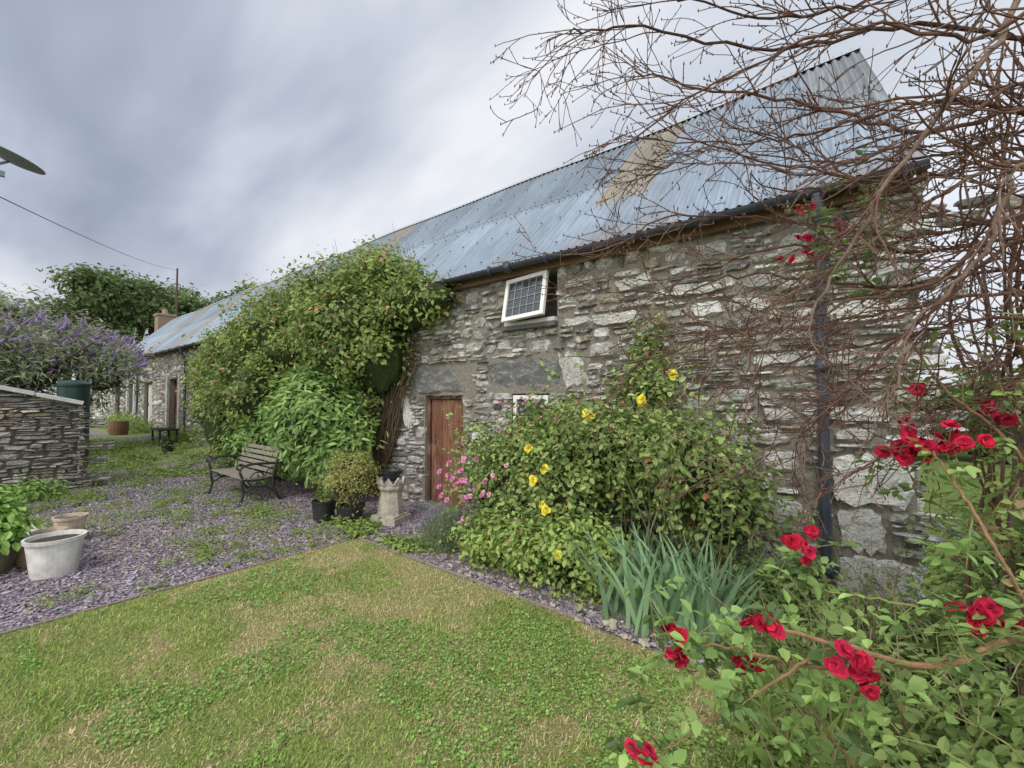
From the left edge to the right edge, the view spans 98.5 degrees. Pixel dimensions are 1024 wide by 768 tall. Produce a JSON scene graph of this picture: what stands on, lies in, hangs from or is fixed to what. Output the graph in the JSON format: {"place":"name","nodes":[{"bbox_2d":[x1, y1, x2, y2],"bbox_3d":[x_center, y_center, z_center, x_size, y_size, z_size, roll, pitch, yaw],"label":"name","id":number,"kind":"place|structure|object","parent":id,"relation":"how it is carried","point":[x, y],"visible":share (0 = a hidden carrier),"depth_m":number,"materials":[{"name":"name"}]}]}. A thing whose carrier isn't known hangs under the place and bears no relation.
{"place":"outdoors","nodes":[
{"label":"outdoors","id":0,"kind":"place"},
{"bbox_2d":[0,146,45,177],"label":"satellite dish","id":1,"kind":"object","parent":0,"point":[9,156],"visible":1,"depth_m":5.93,"materials":[{"name":"grey paint"}]},
{"bbox_2d":[0,425,717,670],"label":"gravel path","id":2,"kind":"structure","parent":0,"point":[96,432],"depth_m":5.53,"materials":[{"name":"gravel"}]},
{"bbox_2d":[0,484,42,575],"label":"leafy planter","id":3,"kind":"object","parent":2,"relation":"on","point":[15,524],"visible":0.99,"depth_m":4.26,"materials":[{"name":"green ceramic"}]},
{"bbox_2d":[14,536,30,566],"bbox_3d":[-4.948,1.712,4.513,0.270,0.240,0.270,-1,-2,40],"label":"terracotta pot","id":4,"kind":"object","parent":2,"relation":"on","point":[20,559],"visible":0.09,"depth_m":4.41,"materials":[{"name":"brown ceramic"}]},
{"bbox_2d":[26,524,45,534],"bbox_3d":[-5.412,1.700,4.950,0.296,0.316,0.277,0,-2,-6],"label":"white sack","id":5,"kind":"object","parent":2,"relation":"on","point":[43,527],"visible":0.06,"depth_m":4.91,"materials":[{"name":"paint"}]},
{"bbox_2d":[2,474,86,512],"bbox_3d":[-7.533,1.689,6.591,1.166,0.460,2.130,0,-2,-8],"label":"leafy plant","id":6,"kind":"object","parent":2,"relation":"on","point":[37,485],"visible":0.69,"depth_m":7.04,"materials":[{"name":"green plant"}]},
{"bbox_2d":[29,527,67,535],"bbox_3d":[-5.062,1.720,4.815,0.291,0.240,0.291,-1,-2,40],"label":"terracotta pot","id":7,"kind":"object","parent":2,"relation":"on","point":[44,530],"visible":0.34,"depth_m":4.89,"materials":[{"name":"brown ceramic"}]},
{"bbox_2d":[21,529,87,580],"bbox_3d":[-4.397,1.643,4.240,0.447,0.360,0.447,-1,-2,40],"label":"white ceramic planter","id":8,"kind":"object","parent":2,"relation":"on","point":[53,554],"visible":1,"depth_m":4.13,"materials":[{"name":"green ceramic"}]},
{"bbox_2d":[0,391,114,492],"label":"slate stones","id":9,"kind":"object","parent":2,"relation":"on","point":[29,432],"visible":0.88,"depth_m":7.56,"materials":[{"name":"grey stone"}]},
{"bbox_2d":[51,512,88,529],"bbox_3d":[-5.204,1.701,5.193,0.312,0.300,0.312,-1,-2,40],"label":"terracotta pot","id":10,"kind":"object","parent":2,"relation":"on","point":[76,520],"visible":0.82,"depth_m":5.15,"materials":[{"name":"brown ceramic"}]},
{"bbox_2d":[55,380,91,466],"bbox_3d":[-9.419,0.914,9.457,0.560,2.000,0.560,-1,-2,40],"label":"water barrel","id":11,"kind":"object","parent":2,"relation":"on","point":[80,390],"visible":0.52,"depth_m":9.37,"materials":[{"name":"green plastic"}]},
{"bbox_2d":[108,420,128,435],"bbox_3d":[-14.463,1.610,16.207,0.600,0.520,0.600,-1,-2,40],"label":"terracotta plant pot","id":12,"kind":"object","parent":2,"relation":"on","point":[119,427],"visible":0.97,"depth_m":16.00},
{"bbox_2d":[150,427,178,445],"bbox_3d":[-10.496,1.576,13.315,1.000,0.470,0.500,-1,-2,40],"label":"black garden table","id":13,"kind":"object","parent":2,"relation":"on","point":[168,429],"visible":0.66,"depth_m":13.19,"materials":[{"name":"black metal"}]},
{"bbox_2d":[161,445,174,453],"bbox_3d":[-9.056,1.727,11.599,0.291,0.220,0.291,-1,-2,40],"label":"plant pot","id":14,"kind":"object","parent":2,"relation":"on","point":[167,448],"visible":0.81,"depth_m":11.51,"materials":[{"name":"black plastic"}]},
{"bbox_2d":[161,439,174,444],"bbox_3d":[-9.622,1.688,12.329,0.333,0.260,0.333,-1,-2,40],"label":"plant","id":15,"kind":"object","parent":2,"relation":"on","point":[167,440],"visible":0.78,"depth_m":12.24,"materials":[{"name":"green plant"}]},
{"bbox_2d":[0,425,441,609],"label":"gravel weeds","id":16,"kind":"object","parent":2,"relation":"on","point":[359,527],"visible":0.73,"depth_m":6.42,"materials":[{"name":"green plant"}]},
{"bbox_2d":[204,443,284,507],"bbox_3d":[-4.567,1.502,7.514,1.480,0.867,0.731,-1,-2,40],"label":"garden bench","id":17,"kind":"object","parent":2,"relation":"on","point":[243,474],"visible":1,"depth_m":7.42,"materials":[{"name":"wood"}]},
{"bbox_2d":[0,537,585,634],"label":"lawn edging","id":18,"kind":"object","parent":2,"relation":"on","point":[535,603],"visible":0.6,"depth_m":3.87,"materials":[{"name":"brown"}]},
{"bbox_2d":[308,488,337,523],"bbox_3d":[-2.587,1.641,6.031,0.370,0.468,0.415,1,-2,-24],"label":"plant pot","id":19,"kind":"object","parent":2,"relation":"on","point":[323,504],"visible":0.95,"depth_m":5.91,"materials":[{"name":"black plastic"}]},
{"bbox_2d":[306,446,382,524],"bbox_3d":[-2.187,1.349,5.928,0.964,1.047,1.058,-1,-2,40],"label":"potted shrub","id":20,"kind":"object","parent":2,"relation":"on","point":[352,471],"visible":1,"depth_m":5.76,"materials":[{"name":"green plant"}]},
{"bbox_2d":[0,461,753,677],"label":"slate chippings","id":21,"kind":"object","parent":2,"relation":"on","point":[86,604],"visible":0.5,"depth_m":5.02,"materials":[{"name":"gravel"}]},
{"bbox_2d":[369,475,410,526],"bbox_3d":[-1.650,1.565,5.995,0.400,0.618,0.400,-1,-2,20],"label":"crown chimney pot","id":22,"kind":"object","parent":2,"relation":"on","point":[390,510],"visible":0.91,"depth_m":5.86,"materials":[{"name":"stone"}]},
{"bbox_2d":[380,468,401,480],"bbox_3d":[-1.650,1.240,6.004,0.300,0.130,0.300,-1,-2,40],"label":"plant pot","id":23,"kind":"object","parent":22,"relation":"on","point":[392,474],"visible":0.94,"depth_m":5.92,"materials":[{"name":"black plastic"}]},
{"bbox_2d":[0,539,803,767],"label":"lawn","id":24,"kind":"structure","parent":0,"point":[144,756],"depth_m":2.56,"materials":[{"name":"green plant"}]},
{"bbox_2d":[0,0,1023,395],"label":"sky","id":25,"kind":"structure","parent":0,"point":[217,142],"materials":[{"name":"grey"}]},
{"bbox_2d":[42,398,1023,622],"bbox_3d":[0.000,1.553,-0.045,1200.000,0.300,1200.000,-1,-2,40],"label":"ground","id":26,"kind":"structure","parent":0,"point":[962,458],"depth_m":7.61,"materials":[{"name":"green plant"}]},
{"bbox_2d":[0,392,79,490],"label":"stone wall","id":27,"kind":"structure","parent":26,"relation":"on","point":[28,445],"depth_m":7.50,"materials":[{"name":"grey stone"}]},
{"bbox_2d":[0,385,83,404],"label":"coping slabs","id":28,"kind":"structure","parent":27,"relation":"on","point":[39,395],"depth_m":7.50,"materials":[{"name":"grey stone"}]},
{"bbox_2d":[0,281,171,414],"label":"buddleia bush","id":29,"kind":"object","parent":26,"relation":"on","point":[35,357],"visible":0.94,"depth_m":11.14,"materials":[{"name":"purple plant"}]},
{"bbox_2d":[0,262,255,380],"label":"distant trees","id":30,"kind":"object","parent":26,"relation":"on","point":[131,305],"visible":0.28,"depth_m":39.18,"materials":[{"name":"green plant"}]},
{"bbox_2d":[90,309,176,420],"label":"stone cottage","id":31,"kind":"structure","parent":26,"relation":"on","point":[164,317],"depth_m":25.87,"materials":[{"name":"grey stone"}]},
{"bbox_2d":[97,409,198,441],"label":"border plants","id":32,"kind":"object","parent":26,"relation":"on","point":[136,426],"visible":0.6,"depth_m":16.99,"materials":[{"name":"green plant"}]},
{"bbox_2d":[175,268,177,317],"bbox_3d":[-28.687,-3.562,37.608,0.190,12.700,0.200,-1,-2,40],"label":"utility pole","id":33,"kind":"object","parent":26,"relation":"on","point":[176,306],"visible":0.33,"depth_m":37.70,"materials":[{"name":"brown wood"}]},
{"bbox_2d":[0,197,176,269],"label":"overhead cable","id":34,"kind":"object","parent":33,"relation":"attached to","point":[69,229],"visible":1,"depth_m":10.02,"materials":[{"name":"black rubber"}]},
{"bbox_2d":[208,353,388,497],"bbox_3d":[-4.091,0.746,8.255,5.106,2.575,2.041,-1,-2,40],"label":"laurel shrub","id":35,"kind":"object","parent":26,"relation":"on","point":[310,423],"visible":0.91,"depth_m":6.98,"materials":[{"name":"green plant"}]},
{"bbox_2d":[112,46,1023,628],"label":"stone barn","id":36,"kind":"structure","parent":26,"relation":"on","point":[504,332],"depth_m":4.88,"materials":[{"name":"stone"}]},
{"bbox_2d":[118,387,120,413],"bbox_3d":[-19.886,1.236,22.450,1.295,2.230,0.095,-1,-2,40],"label":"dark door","id":37,"kind":"structure","parent":36,"relation":"in","point":[119,399],"depth_m":22.80,"materials":[{"name":"black wood"}]},
{"bbox_2d":[146,383,152,429],"bbox_3d":[-15.071,1.095,18.469,1.395,2.280,0.095,-1,-2,40],"label":"white door","id":38,"kind":"structure","parent":36,"relation":"in","point":[149,387],"depth_m":18.76,"materials":[{"name":"white wood"}]},
{"bbox_2d":[174,380,177,427],"bbox_3d":[-12.072,1.001,16.055,1.295,2.330,0.095,-1,-2,40],"label":"far plank door","id":39,"kind":"structure","parent":36,"relation":"in","point":[175,385],"depth_m":16.40,"materials":[{"name":"brown wood"}]},
{"bbox_2d":[173,224,470,497],"bbox_3d":[-4.364,-0.314,8.784,9.211,4.553,2.866,-1,-2,34],"label":"climbing honeysuckle","id":40,"kind":"object","parent":36,"relation":"attached to","point":[345,323],"visible":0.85,"depth_m":7.34,"materials":[{"name":"green plant"}]},
{"bbox_2d":[427,396,462,506],"bbox_3d":[-0.979,1.036,6.743,0.855,1.720,0.095,-1,-2,40],"label":"plank door","id":41,"kind":"structure","parent":36,"relation":"in","point":[438,441],"depth_m":6.82,"materials":[{"name":"brown wood"}]},
{"bbox_2d":[501,270,548,322],"bbox_3d":[0.160,-1.103,5.585,0.660,0.590,0.050,-5,-19,39],"label":"leaded window","id":42,"kind":"structure","parent":36,"relation":"in","point":[521,301],"depth_m":5.57,"materials":[{"name":"white paint"}]},
{"bbox_2d":[513,395,548,454],"bbox_3d":[0.246,0.529,5.650,0.560,0.770,0.050,-1,-2,40],"label":"lower window","id":43,"kind":"structure","parent":36,"relation":"in","point":[516,398],"depth_m":5.73,"materials":[{"name":"white paint"}]},
{"bbox_2d":[915,357,1023,466],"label":"hedge","id":44,"kind":"object","parent":26,"relation":"on","point":[984,452],"visible":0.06,"depth_m":11.16,"materials":[{"name":"green plant"}]},
{"bbox_2d":[424,540,947,660],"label":"flower bed soil","id":45,"kind":"structure","parent":0,"point":[569,581],"depth_m":3.91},
{"bbox_2d":[398,495,478,555],"bbox_3d":[-0.743,1.586,4.963,0.926,0.567,0.818,1,-2,-36],"label":"lavender plant","id":46,"kind":"object","parent":45,"relation":"on","point":[433,528],"visible":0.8,"depth_m":4.83,"materials":[{"name":"green plant"}]},
{"bbox_2d":[439,560,739,676],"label":"edging stones","id":47,"kind":"object","parent":45,"relation":"on","point":[611,623],"visible":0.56,"depth_m":3.44,"materials":[{"name":"grey stone"}]},
{"bbox_2d":[434,308,816,619],"bbox_3d":[0.623,0.529,4.284,3.767,2.658,1.959,-1,-2,40],"label":"climbing rose bush","id":48,"kind":"object","parent":45,"relation":"on","point":[565,488],"visible":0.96,"depth_m":3.91,"materials":[{"name":"green plant"}]},
{"bbox_2d":[570,520,790,654],"bbox_3d":[1.099,1.404,3.132,1.537,0.774,0.616,-1,-2,40],"label":"iris plant","id":49,"kind":"object","parent":45,"relation":"on","point":[633,607],"visible":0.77,"depth_m":3.09,"materials":[{"name":"green plant"}]},
{"bbox_2d":[490,0,1023,738],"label":"bare twig tree","id":50,"kind":"object","parent":45,"relation":"on","point":[1004,186],"visible":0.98,"depth_m":1.76,"materials":[{"name":"brown plant"}]},
{"bbox_2d":[604,145,1023,767],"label":"red rambling rose","id":51,"kind":"object","parent":45,"relation":"on","point":[982,615],"visible":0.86,"depth_m":1.32,"materials":[{"name":"green plant"}]},
{"bbox_2d":[684,457,1023,767],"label":"bramble undergrowth","id":52,"kind":"object","parent":45,"relation":"on","point":[913,721],"visible":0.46,"depth_m":2.06,"materials":[{"name":"green plant"}]}
]}

